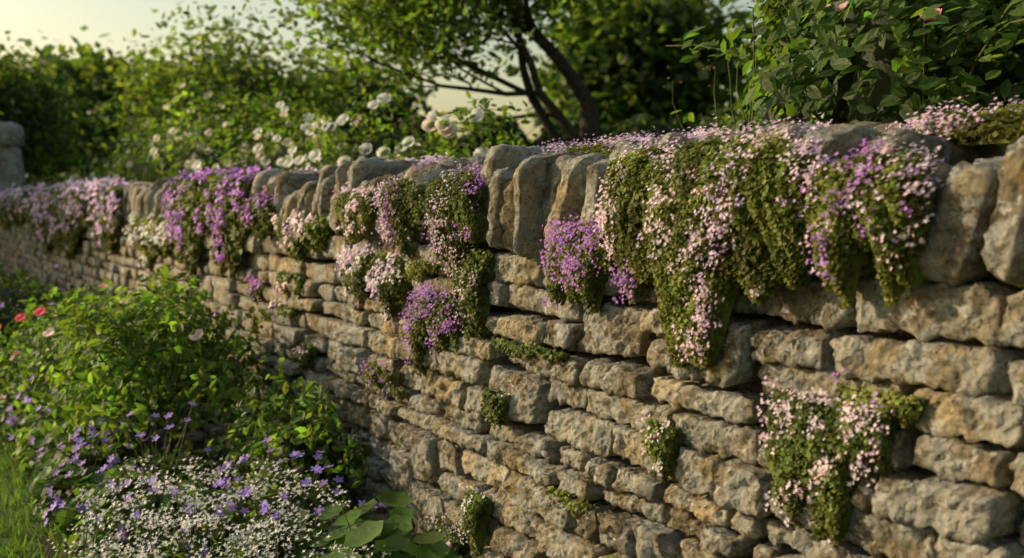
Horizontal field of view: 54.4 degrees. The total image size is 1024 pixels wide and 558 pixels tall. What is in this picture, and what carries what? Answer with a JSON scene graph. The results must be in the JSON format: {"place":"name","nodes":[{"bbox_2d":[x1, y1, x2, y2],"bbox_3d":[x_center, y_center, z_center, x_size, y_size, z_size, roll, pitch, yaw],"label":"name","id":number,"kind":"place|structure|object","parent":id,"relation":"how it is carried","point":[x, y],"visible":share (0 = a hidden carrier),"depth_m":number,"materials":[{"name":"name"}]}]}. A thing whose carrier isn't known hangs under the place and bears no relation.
{"place":"outdoors","nodes":[
{"label":"outdoors","id":0,"kind":"place"},
{"bbox_2d":[0,437,76,557],"bbox_3d":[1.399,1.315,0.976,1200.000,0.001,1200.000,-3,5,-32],"label":"ground","id":1,"kind":"structure","parent":0,"point":[14,512],"depth_m":4.43,"materials":[{"name":"green plant"}]},
{"bbox_2d":[0,122,25,192],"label":"gate pier","id":2,"kind":"structure","parent":1,"relation":"on","point":[12,171],"depth_m":18.05,"materials":[{"name":"stone"}]},
{"bbox_2d":[13,39,71,183],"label":"leaves","id":3,"kind":"object","parent":1,"relation":"on","point":[29,44],"depth_m":47.61,"materials":[{"name":"green plant"}]},
{"bbox_2d":[0,30,109,188],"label":"bush","id":4,"kind":"object","parent":1,"relation":"on","point":[35,113],"depth_m":26.04,"materials":[{"name":"green plant"}]},
{"bbox_2d":[8,25,161,188],"bbox_3d":[-16.221,-5.451,38.669,9.897,8.811,10.384,-3,5,-32],"label":"bush","id":5,"kind":"object","parent":1,"relation":"on","point":[99,74],"visible":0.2,"depth_m":36.59,"materials":[{"name":"green plant"}]},
{"bbox_2d":[6,392,254,557],"bbox_3d":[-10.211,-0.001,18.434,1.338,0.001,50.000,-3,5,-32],"label":"foliage","id":6,"kind":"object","parent":1,"relation":"on","point":[196,446],"depth_m":5.25,"materials":[{"name":"green plant"}]},
{"bbox_2d":[141,50,193,89],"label":"tree","id":7,"kind":"object","parent":1,"relation":"on","point":[146,68],"depth_m":57.30,"materials":[{"name":"green plant"}]},
{"bbox_2d":[57,1,381,162],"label":"bush","id":8,"kind":"object","parent":1,"relation":"on","point":[206,72],"depth_m":17.78,"materials":[{"name":"green plant"}]},
{"bbox_2d":[0,263,462,557],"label":"border","id":9,"kind":"object","parent":1,"relation":"on","point":[140,352],"depth_m":4.19,"materials":[{"name":"green plant"}]},
{"bbox_2d":[25,67,537,187],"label":"rose shrubs","id":10,"kind":"object","parent":1,"relation":"on","point":[225,143],"depth_m":8.72,"materials":[{"name":"green plant"}]},
{"bbox_2d":[276,40,436,132],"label":"bush","id":11,"kind":"object","parent":1,"relation":"on","point":[372,88],"visible":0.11,"depth_m":45.30,"materials":[{"name":"green plant"}]},
{"bbox_2d":[182,0,721,150],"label":"apple tree","id":12,"kind":"object","parent":1,"relation":"on","point":[415,13],"depth_m":10.57,"materials":[{"name":"green plant"}]},
{"bbox_2d":[0,121,1023,557],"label":"dry stone wall","id":13,"kind":"structure","parent":1,"relation":"on","point":[436,441],"depth_m":2.65,"materials":[{"name":"beige stone"}]},
{"bbox_2d":[0,93,1023,557],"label":"wall plants","id":14,"kind":"object","parent":13,"relation":"on","point":[768,255],"depth_m":2.34,"materials":[{"name":"green plant"}]},
{"bbox_2d":[27,222,998,467],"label":"wall stones","id":15,"kind":"object","parent":1,"relation":"on","point":[756,385],"depth_m":2.77,"materials":[{"name":"beige stone"}]},
{"bbox_2d":[323,111,756,156],"bbox_3d":[-0.290,-1.706,19.934,10.992,3.293,2.206,0,4,5],"label":"hedge","id":16,"kind":"object","parent":1,"relation":"on","point":[637,123],"visible":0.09,"depth_m":19.41,"materials":[{"name":"green plant"}]},
{"bbox_2d":[497,0,781,139],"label":"bush","id":17,"kind":"object","parent":1,"relation":"on","point":[625,90],"depth_m":38.88,"materials":[{"name":"green plant"}]},
{"bbox_2d":[662,0,1023,136],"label":"bush","id":18,"kind":"object","parent":1,"relation":"on","point":[874,49],"depth_m":3.03,"materials":[{"name":"green plant"}]},
{"bbox_2d":[0,0,823,141],"label":"sky","id":19,"kind":"structure","parent":0,"point":[57,20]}
]}

